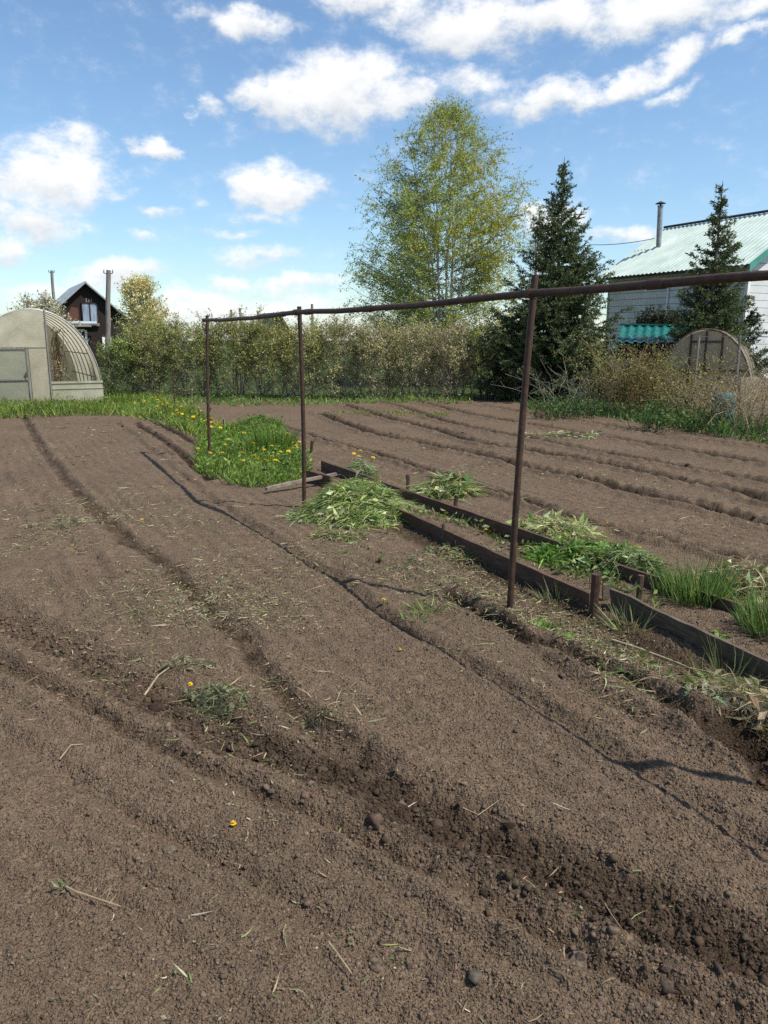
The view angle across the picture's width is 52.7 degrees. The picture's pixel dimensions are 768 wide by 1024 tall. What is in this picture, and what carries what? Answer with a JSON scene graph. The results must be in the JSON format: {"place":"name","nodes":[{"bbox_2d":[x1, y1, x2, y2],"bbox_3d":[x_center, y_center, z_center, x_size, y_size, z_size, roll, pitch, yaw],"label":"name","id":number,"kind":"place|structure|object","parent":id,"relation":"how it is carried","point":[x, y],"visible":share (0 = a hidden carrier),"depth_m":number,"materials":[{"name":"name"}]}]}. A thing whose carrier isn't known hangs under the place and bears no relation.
{"place":"outdoors","nodes":[
{"label":"outdoors","id":0,"kind":"place"},
{"bbox_2d":[244,312,294,360],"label":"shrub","id":1,"kind":"object","parent":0,"point":[272,320],"visible":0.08,"depth_m":56.47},
{"bbox_2d":[0,341,767,1023],"bbox_3d":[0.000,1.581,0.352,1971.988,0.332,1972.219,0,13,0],"label":"ground","id":2,"kind":"structure","parent":0,"point":[488,427],"depth_m":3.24,"materials":[{"name":"soil"}]},
{"bbox_2d":[1,290,91,365],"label":"blossoming tree","id":3,"kind":"object","parent":2,"relation":"on","point":[43,302],"visible":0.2,"depth_m":26.09,"materials":[{"name":"white plant"}]},
{"bbox_2d":[0,308,103,402],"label":"greenhouse","id":4,"kind":"object","parent":2,"relation":"on","point":[26,361],"visible":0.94,"depth_m":18.66,"materials":[{"name":"plastic"}]},
{"bbox_2d":[0,347,32,402],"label":"door","id":5,"kind":"structure","parent":4,"relation":"in","point":[14,379],"depth_m":18.40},
{"bbox_2d":[48,327,72,381],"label":"dried vines","id":6,"kind":"object","parent":4,"relation":"hanging from","point":[58,370],"visible":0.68,"depth_m":19.24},
{"bbox_2d":[48,270,55,304],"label":"utility pole","id":7,"kind":"object","parent":2,"relation":"on","point":[51,272],"visible":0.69,"depth_m":46.10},
{"bbox_2d":[15,514,105,530],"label":"weed heap","id":8,"kind":"object","parent":2,"relation":"on","point":[74,520],"visible":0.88,"depth_m":6.67,"materials":[{"name":"green plant"}]},
{"bbox_2d":[51,876,120,906],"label":"dry stalk","id":9,"kind":"object","parent":2,"relation":"on","point":[56,884],"visible":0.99,"depth_m":2.21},
{"bbox_2d":[52,281,127,366],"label":"log house","id":10,"kind":"structure","parent":2,"relation":"on","point":[84,304],"depth_m":43.69,"materials":[{"name":"brown wood"}]},
{"bbox_2d":[77,329,87,342],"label":"window","id":11,"kind":"structure","parent":10,"relation":"in","point":[84,332],"depth_m":43.71,"materials":[{"name":"white paint"}]},
{"bbox_2d":[81,302,99,325],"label":"window","id":12,"kind":"structure","parent":10,"relation":"in","point":[89,310],"depth_m":43.63,"materials":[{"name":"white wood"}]},
{"bbox_2d":[103,270,112,376],"bbox_3d":[-11.363,-7.755,32.080,0.681,4.319,0.228,0,13,0],"label":"utility pole","id":13,"kind":"object","parent":2,"relation":"on","point":[108,273],"visible":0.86,"depth_m":31.85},
{"bbox_2d":[0,387,242,441],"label":"grass strip","id":14,"kind":"object","parent":2,"relation":"on","point":[125,402],"depth_m":16.32,"materials":[{"name":"plant"}]},
{"bbox_2d":[96,332,160,395],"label":"hedge shrub","id":15,"kind":"object","parent":2,"relation":"on","point":[119,347],"visible":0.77,"depth_m":20.18,"materials":[{"name":"green plant"}]},
{"bbox_2d":[110,271,172,378],"bbox_3d":[-8.787,-6.701,28.238,2.355,3.916,2.222,0,13,0],"label":"willow tree","id":16,"kind":"object","parent":2,"relation":"on","point":[138,291],"visible":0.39,"depth_m":27.73,"materials":[{"name":"yellow plant"}]},
{"bbox_2d":[119,306,188,396],"bbox_3d":[-6.057,-4.197,20.438,1.758,2.468,1.794,0,13,0],"label":"hedge shrub","id":17,"kind":"object","parent":2,"relation":"on","point":[156,328],"visible":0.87,"depth_m":20.17,"materials":[{"name":"green plant"}]},
{"bbox_2d":[143,666,170,695],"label":"dry stalk","id":18,"kind":"object","parent":2,"relation":"on","point":[148,689],"visible":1,"depth_m":3.59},
{"bbox_2d":[153,310,223,397],"bbox_3d":[-5.117,-4.126,20.477,1.793,2.454,1.826,0,13,0],"label":"hedge shrub","id":19,"kind":"object","parent":2,"relation":"on","point":[196,333],"visible":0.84,"depth_m":20.23,"materials":[{"name":"green plant"}]},
{"bbox_2d":[156,650,222,675],"bbox_3d":[-0.934,0.753,3.743,0.357,0.140,0.294,-7,14,-28],"label":"weed heap","id":20,"kind":"object","parent":2,"relation":"on","point":[191,663],"visible":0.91,"depth_m":3.73,"materials":[{"name":"green plant"}]},
{"bbox_2d":[180,679,247,720],"bbox_3d":[-0.755,0.837,3.401,0.401,0.169,0.334,0,13,0],"label":"weed heap","id":21,"kind":"object","parent":2,"relation":"on","point":[214,695],"visible":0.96,"depth_m":3.38,"materials":[{"name":"green plant"}]},
{"bbox_2d":[197,305,262,397],"bbox_3d":[-4.072,-4.225,20.439,1.782,2.489,1.824,0,13,0],"label":"hedge shrub","id":22,"kind":"object","parent":2,"relation":"on","point":[219,332],"visible":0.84,"depth_m":20.25,"materials":[{"name":"green plant"}]},
{"bbox_2d":[185,410,321,487],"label":"bed grass","id":23,"kind":"structure","parent":2,"relation":"on","point":[234,448],"depth_m":9.82,"materials":[{"name":"plant"}]},
{"bbox_2d":[235,303,296,398],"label":"hedge shrub","id":24,"kind":"object","parent":2,"relation":"on","point":[261,328],"visible":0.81,"depth_m":20.19,"materials":[{"name":"green plant"}]},
{"bbox_2d":[240,420,300,454],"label":"grass tuft","id":25,"kind":"object","parent":2,"relation":"on","point":[272,439],"visible":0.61,"depth_m":10.73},
{"bbox_2d":[267,314,332,397],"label":"hedge shrub","id":26,"kind":"object","parent":2,"relation":"on","point":[309,344],"visible":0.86,"depth_m":20.24,"materials":[{"name":"green plant"}]},
{"bbox_2d":[265,472,336,490],"bbox_3d":[-0.861,-0.324,8.164,0.888,0.084,0.048,-11,16,-40],"label":"plank","id":27,"kind":"object","parent":2,"relation":"on","point":[275,486],"visible":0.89,"depth_m":8.08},
{"bbox_2d":[274,507,330,525],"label":"weed heap","id":28,"kind":"object","parent":2,"relation":"on","point":[287,515],"visible":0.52,"depth_m":6.77,"materials":[{"name":"green plant"}]},
{"bbox_2d":[161,390,473,406],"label":"ground cover","id":29,"kind":"object","parent":2,"relation":"on","point":[359,398],"visible":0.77,"depth_m":19.78,"materials":[{"name":"green plant"}]},
{"bbox_2d":[299,703,338,730],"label":"weed","id":30,"kind":"object","parent":2,"relation":"on","point":[316,722],"visible":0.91,"depth_m":3.18,"materials":[{"name":"green plant"}]},
{"bbox_2d":[306,470,332,486],"bbox_3d":[-0.693,-0.329,8.394,0.046,0.188,0.515,-9,15,-34],"label":"bed board","id":31,"kind":"object","parent":2,"relation":"on","point":[323,481],"visible":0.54,"depth_m":8.37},
{"bbox_2d":[307,525,368,541],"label":"weed heap","id":32,"kind":"object","parent":2,"relation":"on","point":[336,536],"visible":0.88,"depth_m":6.17,"materials":[{"name":"green plant"}]},
{"bbox_2d":[328,941,351,973],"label":"dry stalk","id":33,"kind":"object","parent":2,"relation":"on","point":[331,945],"visible":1,"depth_m":1.95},
{"bbox_2d":[308,307,373,398],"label":"hedge shrub","id":34,"kind":"object","parent":2,"relation":"on","point":[333,334],"visible":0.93,"depth_m":20.28,"materials":[{"name":"green plant"}]},
{"bbox_2d":[280,469,431,532],"bbox_3d":[-0.234,-0.098,6.905,1.398,0.561,1.538,6,14,23],"label":"weed heap","id":35,"kind":"object","parent":2,"relation":"on","point":[355,503],"visible":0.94,"depth_m":6.68,"materials":[{"name":"green plant"}]},
{"bbox_2d":[339,458,381,476],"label":"weed heap","id":36,"kind":"object","parent":2,"relation":"on","point":[363,466],"visible":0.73,"depth_m":8.97,"materials":[{"name":"green plant"}]},
{"bbox_2d":[346,311,407,397],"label":"hedge shrub","id":37,"kind":"object","parent":2,"relation":"on","point":[372,343],"visible":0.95,"depth_m":20.18,"materials":[{"name":"green plant"}]},
{"bbox_2d":[0,415,767,1023],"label":"straw litter","id":38,"kind":"object","parent":2,"relation":"on","point":[466,587],"visible":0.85,"depth_m":4.44,"materials":[{"name":"plant"}]},
{"bbox_2d":[506,532,670,576],"bbox_3d":[1.435,0.333,5.526,1.260,0.323,1.059,7,14,29],"label":"weed heap","id":39,"kind":"object","parent":38,"relation":"on","point":[554,553],"visible":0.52,"depth_m":5.55,"materials":[{"name":"green plant"}]},
{"bbox_2d":[326,407,447,417],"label":"ground cover","id":40,"kind":"object","parent":2,"relation":"on","point":[436,413],"visible":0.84,"depth_m":16.44,"materials":[{"name":"green plant"}]},
{"bbox_2d":[406,474,409,489],"bbox_3d":[0.249,-0.269,8.100,0.045,0.252,0.044,0,13,0],"label":"stake","id":41,"kind":"object","parent":2,"relation":"on","point":[407,481],"visible":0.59,"depth_m":8.07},
{"bbox_2d":[392,604,430,621],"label":"grass tuft","id":42,"kind":"object","parent":2,"relation":"on","point":[404,617],"visible":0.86,"depth_m":4.42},
{"bbox_2d":[382,314,445,398],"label":"hedge shrub","id":43,"kind":"object","parent":2,"relation":"on","point":[425,338],"visible":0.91,"depth_m":20.25,"materials":[{"name":"green plant"}]},
{"bbox_2d":[399,588,449,614],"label":"grass tuft","id":44,"kind":"object","parent":2,"relation":"on","point":[427,608],"visible":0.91,"depth_m":4.62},
{"bbox_2d":[418,835,430,840],"bbox_3d":[0.122,1.031,2.435,0.050,0.035,0.032,0,13,0],"label":"soil clod","id":45,"kind":"object","parent":2,"relation":"on","point":[423,837],"visible":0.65,"depth_m":2.43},
{"bbox_2d":[381,468,500,504],"bbox_3d":[0.625,-0.241,7.962,1.617,0.475,1.293,7,14,27],"label":"weed heap","id":46,"kind":"object","parent":2,"relation":"on","point":[450,485],"visible":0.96,"depth_m":7.78,"materials":[{"name":"green plant"}]},
{"bbox_2d":[321,460,565,548],"bbox_3d":[0.280,-0.114,7.514,0.036,0.183,4.366,-7,14,-27],"label":"bed board","id":47,"kind":"object","parent":2,"relation":"on","point":[500,527],"visible":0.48,"depth_m":6.87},
{"bbox_2d":[441,523,445,542],"bbox_3d":[0.465,0.204,6.109,0.040,0.235,0.031,0,13,0],"label":"stake","id":48,"kind":"object","parent":2,"relation":"on","point":[443,527],"visible":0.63,"depth_m":6.09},
{"bbox_2d":[339,91,553,386],"bbox_3d":[2.252,-9.100,26.778,8.090,9.989,7.506,0,13,0],"label":"birch tree","id":49,"kind":"object","parent":2,"relation":"on","point":[412,209],"visible":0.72,"depth_m":25.73,"materials":[{"name":"green plant"}]},
{"bbox_2d":[419,316,480,398],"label":"hedge shrub","id":50,"kind":"object","parent":2,"relation":"on","point":[448,354],"visible":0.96,"depth_m":20.27,"materials":[{"name":"green plant"}]},
{"bbox_2d":[454,495,458,506],"bbox_3d":[0.655,-0.041,7.125,0.070,0.233,0.042,0,13,0],"label":"stake","id":51,"kind":"object","parent":2,"relation":"on","point":[456,498],"visible":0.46,"depth_m":7.10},
{"bbox_2d":[423,539,505,568],"bbox_3d":[0.610,0.314,5.777,0.784,0.194,0.603,0,13,0],"label":"weed heap","id":52,"kind":"object","parent":2,"relation":"on","point":[459,552],"visible":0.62,"depth_m":5.78,"materials":[{"name":"green plant"}]},
{"bbox_2d":[462,851,475,860],"bbox_3d":[0.253,1.024,2.312,0.042,0.036,0.025,0,13,0],"label":"soil clod","id":53,"kind":"object","parent":2,"relation":"on","point":[469,855],"visible":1,"depth_m":2.30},
{"bbox_2d":[463,800,498,814],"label":"dry stalk","id":54,"kind":"object","parent":2,"relation":"on","point":[482,811],"visible":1,"depth_m":2.59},
{"bbox_2d":[202,270,767,608],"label":"pipe frame","id":55,"kind":"object","parent":2,"relation":"on","point":[533,292],"visible":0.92,"depth_m":4.43,"materials":[{"name":"metal"}]},
{"bbox_2d":[457,327,515,399],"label":"bush","id":56,"kind":"object","parent":2,"relation":"on","point":[487,360],"visible":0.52,"depth_m":20.22,"materials":[{"name":"green plant"}]},
{"bbox_2d":[396,508,589,607],"bbox_3d":[0.676,0.292,5.714,0.043,0.169,2.511,-6,14,-26],"label":"bed board","id":57,"kind":"object","parent":2,"relation":"on","point":[523,571],"visible":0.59,"depth_m":5.41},
{"bbox_2d":[290,505,700,705],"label":"sparse weeds","id":58,"kind":"object","parent":2,"relation":"on","point":[651,662],"visible":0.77,"depth_m":3.98,"materials":[{"name":"green plant"}]},
{"bbox_2d":[489,343,548,399],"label":"bush","id":59,"kind":"object","parent":2,"relation":"on","point":[505,381],"visible":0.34,"depth_m":20.05,"materials":[{"name":"green plant"}]},
{"bbox_2d":[511,202,548,376],"bbox_3d":[4.733,-6.677,24.103,1.545,5.665,1.665,-12,17,-42],"label":"young tree","id":60,"kind":"object","parent":2,"relation":"on","point":[538,218],"visible":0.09,"depth_m":23.73,"materials":[{"name":"green plant"}]},
{"bbox_2d":[521,676,544,686],"bbox_3d":[0.672,0.779,3.539,0.105,0.021,0.099,-10,16,-37],"label":"weed rosette","id":61,"kind":"object","parent":2,"relation":"on","point":[533,680],"visible":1,"depth_m":3.55,"materials":[{"name":"plant"}]},
{"bbox_2d":[408,502,669,607],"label":"bed weeds","id":62,"kind":"object","parent":2,"relation":"on","point":[565,567],"visible":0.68,"depth_m":5.36,"materials":[{"name":"green plant"}]},
{"bbox_2d":[529,617,556,630],"bbox_3d":[0.865,0.626,4.296,0.210,0.050,0.202,0,13,0],"label":"weed rosette","id":63,"kind":"object","parent":2,"relation":"on","point":[539,624],"visible":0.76,"depth_m":4.32,"materials":[{"name":"green plant"}]},
{"bbox_2d":[468,157,636,403],"bbox_3d":[4.369,-5.515,19.763,4.487,6.570,4.331,0,13,0],"label":"spruce tree","id":64,"kind":"object","parent":2,"relation":"on","point":[554,314],"visible":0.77,"depth_m":19.29,"materials":[{"name":"green plant"}]},
{"bbox_2d":[510,429,602,439],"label":"weed heap","id":65,"kind":"object","parent":2,"relation":"on","point":[568,434],"visible":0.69,"depth_m":12.67,"materials":[{"name":"green plant"}]},
{"bbox_2d":[528,575,585,604],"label":"grass tuft","id":66,"kind":"object","parent":2,"relation":"on","point":[538,596],"visible":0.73,"depth_m":4.82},
{"bbox_2d":[506,508,616,542],"bbox_3d":[1.525,0.142,6.433,1.074,0.337,1.177,-9,16,-36],"label":"weed heap","id":67,"kind":"object","parent":2,"relation":"on","point":[546,525],"visible":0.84,"depth_m":6.33,"materials":[{"name":"green plant"}]},
{"bbox_2d":[514,386,611,420],"bbox_3d":[3.517,-2.092,15.369,1.941,0.876,1.288,0,13,0],"label":"nettle patch","id":68,"kind":"object","parent":2,"relation":"on","point":[556,413],"visible":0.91,"depth_m":15.29,"materials":[{"name":"green plant"}]},
{"bbox_2d":[556,631,576,640],"bbox_3d":[0.958,0.654,4.094,0.117,0.022,0.132,0,13,0],"label":"weed rosette","id":69,"kind":"object","parent":2,"relation":"on","point":[570,635],"visible":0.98,"depth_m":4.10,"materials":[{"name":"green plant"}]},
{"bbox_2d":[491,348,644,413],"bbox_3d":[3.755,-2.665,16.009,3.438,1.386,4.929,5,13,21],"label":"dry shrub","id":70,"kind":"object","parent":2,"relation":"on","point":[570,386],"visible":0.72,"depth_m":16.45,"materials":[{"name":"brown plant"}]},
{"bbox_2d":[568,951,587,969],"bbox_3d":[0.494,1.157,1.984,0.051,0.092,0.040,0,13,0],"label":"soil clod","id":71,"kind":"object","parent":2,"relation":"on","point":[579,958],"visible":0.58,"depth_m":1.97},
{"bbox_2d":[545,359,629,414],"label":"dry shrub","id":72,"kind":"object","parent":2,"relation":"on","point":[594,386],"visible":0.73,"depth_m":16.05,"materials":[{"name":"brown plant"}]},
{"bbox_2d":[588,573,600,617],"bbox_3d":[1.227,0.520,4.532,0.062,0.331,0.054,0,13,0],"label":"stake","id":73,"kind":"object","parent":2,"relation":"on","point":[595,587],"visible":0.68,"depth_m":4.50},
{"bbox_2d":[602,584,610,598],"bbox_3d":[1.341,0.480,4.683,0.055,0.090,0.013,-5,13,-21],"label":"slate chip","id":74,"kind":"object","parent":2,"relation":"on","point":[606,591],"visible":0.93,"depth_m":4.67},
{"bbox_2d":[554,327,663,414],"bbox_3d":[4.593,-2.859,15.875,2.215,1.822,2.096,3,13,12],"label":"currant bush","id":75,"kind":"object","parent":2,"relation":"on","point":[609,389],"visible":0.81,"depth_m":15.76,"materials":[{"name":"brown plant"}]},
{"bbox_2d":[560,538,683,581],"bbox_3d":[1.604,0.337,5.347,1.011,0.349,0.785,9,16,36],"label":"weed heap","id":76,"kind":"object","parent":2,"relation":"on","point":[637,560],"visible":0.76,"depth_m":5.25,"materials":[{"name":"green plant"}]},
{"bbox_2d":[594,595,667,634],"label":"grass tuft","id":77,"kind":"object","parent":2,"relation":"on","point":[620,623],"visible":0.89,"depth_m":4.32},
{"bbox_2d":[636,575,643,600],"bbox_3d":[1.543,0.499,4.688,0.043,0.244,0.041,0,13,0],"label":"stake","id":78,"kind":"object","parent":2,"relation":"on","point":[640,581],"visible":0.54,"depth_m":4.66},
{"bbox_2d":[574,333,715,416],"bbox_3d":[5.267,-2.810,15.814,2.650,1.745,2.529,0,13,0],"label":"currant bush","id":79,"kind":"object","parent":2,"relation":"on","point":[658,356],"visible":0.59,"depth_m":15.57,"materials":[{"name":"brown plant"}]},
{"bbox_2d":[527,390,767,444],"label":"ground cover","id":80,"kind":"object","parent":2,"relation":"on","point":[726,429],"visible":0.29,"depth_m":14.31,"materials":[{"name":"green plant"}]},
{"bbox_2d":[616,324,687,401],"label":"shed","id":81,"kind":"structure","parent":2,"relation":"on","point":[650,331],"depth_m":18.94,"materials":[{"name":"teal metal"}]},
{"bbox_2d":[612,639,691,668],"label":"dry stalk","id":82,"kind":"object","parent":2,"relation":"on","point":[648,652],"visible":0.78,"depth_m":3.94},
{"bbox_2d":[617,299,690,329],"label":"bush","id":83,"kind":"object","parent":2,"relation":"on","point":[648,318],"visible":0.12,"depth_m":20.52,"materials":[{"name":"green plant"}]},
{"bbox_2d":[565,549,762,618],"bbox_3d":[1.855,0.523,4.695,0.041,0.164,2.217,-7,14,-28],"label":"bed board","id":84,"kind":"object","parent":2,"relation":"on","point":[635,573],"visible":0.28,"depth_m":4.92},
{"bbox_2d":[661,962,672,973],"bbox_3d":[0.699,1.127,1.915,0.034,0.030,0.024,0,13,0],"label":"soil clod","id":85,"kind":"object","parent":2,"relation":"on","point":[666,967],"visible":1,"depth_m":1.91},
{"bbox_2d":[644,565,697,597],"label":"onion clump","id":86,"kind":"object","parent":2,"relation":"on","point":[658,589],"visible":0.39,"depth_m":4.82,"materials":[{"name":"green plant"}]},
{"bbox_2d":[616,391,730,434],"bbox_3d":[5.068,-1.678,13.394,1.911,0.859,1.589,0,13,0],"label":"nettle patch","id":87,"kind":"object","parent":2,"relation":"on","point":[658,419],"visible":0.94,"depth_m":13.34,"materials":[{"name":"green plant"}]},
{"bbox_2d":[604,337,744,416],"bbox_3d":[5.963,-2.680,15.496,2.653,1.651,2.198,-7,14,-27],"label":"currant bush","id":88,"kind":"object","parent":2,"relation":"on","point":[656,387],"visible":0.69,"depth_m":15.34,"materials":[{"name":"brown plant"}]},
{"bbox_2d":[609,588,767,679],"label":"bed board","id":89,"kind":"object","parent":2,"relation":"on","point":[679,628],"visible":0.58,"depth_m":4.01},
{"bbox_2d":[631,346,767,419],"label":"dry shrub","id":90,"kind":"object","parent":2,"relation":"on","point":[691,394],"visible":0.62,"depth_m":14.48,"materials":[{"name":"brown plant"}]},
{"bbox_2d":[649,549,753,608],"bbox_3d":[1.881,0.406,4.647,0.622,0.310,0.636,0,13,0],"label":"onion clump","id":91,"kind":"object","parent":2,"relation":"on","point":[716,585],"visible":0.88,"depth_m":4.61,"materials":[{"name":"green plant"}]},
{"bbox_2d":[636,345,767,432],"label":"dry shrub","id":92,"kind":"object","parent":2,"relation":"on","point":[729,401],"visible":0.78,"depth_m":13.32,"materials":[{"name":"brown plant"}]},
{"bbox_2d":[653,328,757,409],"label":"film tunnel","id":93,"kind":"structure","parent":2,"relation":"on","point":[686,344],"depth_m":16.53,"materials":[{"name":"plastic"}]},
{"bbox_2d":[684,679,727,706],"bbox_3d":[1.386,0.793,3.363,0.234,0.057,0.286,-2,13,-9],"label":"weed rosette","id":94,"kind":"object","parent":2,"relation":"on","point":[713,694],"visible":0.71,"depth_m":3.37,"materials":[{"name":"green plant"}]},
{"bbox_2d":[646,182,767,399],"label":"spruce tree","id":95,"kind":"object","parent":2,"relation":"on","point":[709,315],"visible":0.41,"depth_m":17.68,"materials":[{"name":"green plant"}]},
{"bbox_2d":[658,629,767,689],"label":"grass tuft","id":96,"kind":"object","parent":2,"relation":"on","point":[715,659],"visible":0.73,"depth_m":3.72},
{"bbox_2d":[679,672,748,694],"bbox_3d":[1.486,0.799,3.491,0.353,0.064,0.314,0,13,0],"label":"weed rosette","id":97,"kind":"object","parent":2,"relation":"on","point":[710,679],"visible":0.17,"depth_m":3.56,"materials":[{"name":"green plant"}]},
{"bbox_2d":[680,312,750,356],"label":"bush","id":98,"kind":"object","parent":2,"relation":"on","point":[725,329],"depth_m":18.80,"materials":[{"name":"green plant"}]},
{"bbox_2d":[670,650,767,761],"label":"weed heap","id":99,"kind":"object","parent":2,"relation":"on","point":[754,701],"visible":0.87,"depth_m":3.33,"materials":[{"name":"beige plant"}]},
{"bbox_2d":[713,628,731,639],"bbox_3d":[1.756,0.655,4.087,0.126,0.034,0.145,12,17,43],"label":"weed rosette","id":100,"kind":"object","parent":2,"relation":"on","point":[717,634],"visible":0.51,"depth_m":4.11,"materials":[{"name":"green plant"}]},
{"bbox_2d":[679,554,767,603],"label":"weed heap","id":101,"kind":"object","parent":2,"relation":"on","point":[759,575],"visible":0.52,"depth_m":4.79,"materials":[{"name":"green plant"}]},
{"bbox_2d":[710,392,736,424],"bbox_3d":[6.209,-1.881,14.206,0.440,0.600,0.440,0,13,0],"label":"barrel","id":102,"kind":"object","parent":2,"relation":"on","point":[726,397],"visible":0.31,"depth_m":14.04,"materials":[{"name":"teal plastic"}]},
{"bbox_2d":[684,348,767,436],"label":"dry shrub","id":103,"kind":"object","parent":2,"relation":"on","point":[756,398],"visible":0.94,"depth_m":12.64,"materials":[{"name":"brown plant"}]},
{"bbox_2d":[691,335,767,412],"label":"wire fence","id":104,"kind":"object","parent":2,"relation":"on","point":[738,353],"visible":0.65,"depth_m":14.97,"materials":[{"name":"grey metal"}]},
{"bbox_2d":[707,576,767,639],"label":"onion clump","id":105,"kind":"object","parent":2,"relation":"on","point":[754,620],"visible":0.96,"depth_m":4.15,"materials":[{"name":"green plant"}]},
{"bbox_2d":[732,307,767,376],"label":"spruce tree","id":106,"kind":"object","parent":2,"relation":"on","point":[753,319],"visible":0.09,"depth_m":19.13,"materials":[{"name":"green plant"}]},
{"bbox_2d":[739,377,767,419],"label":"plywood sheet","id":107,"kind":"object","parent":2,"relation":"on","point":[752,381],"visible":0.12,"depth_m":14.82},
{"bbox_2d":[0,0,767,340],"label":"sky","id":108,"kind":"structure","parent":0,"point":[213,151],"materials":[{"name":"blue"}]},
{"bbox_2d":[596,201,767,383],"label":"house","id":109,"kind":"structure","parent":0,"point":[662,254],"depth_m":24.18,"materials":[{"name":"white"}]},
{"bbox_2d":[512,238,654,249],"bbox_3d":[7.265,-9.886,28.751,0.430,0.307,6.946,-8,15,-32],"label":"power wire","id":110,"kind":"object","parent":109,"relation":"attached to","point":[604,244],"visible":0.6,"depth_m":27.53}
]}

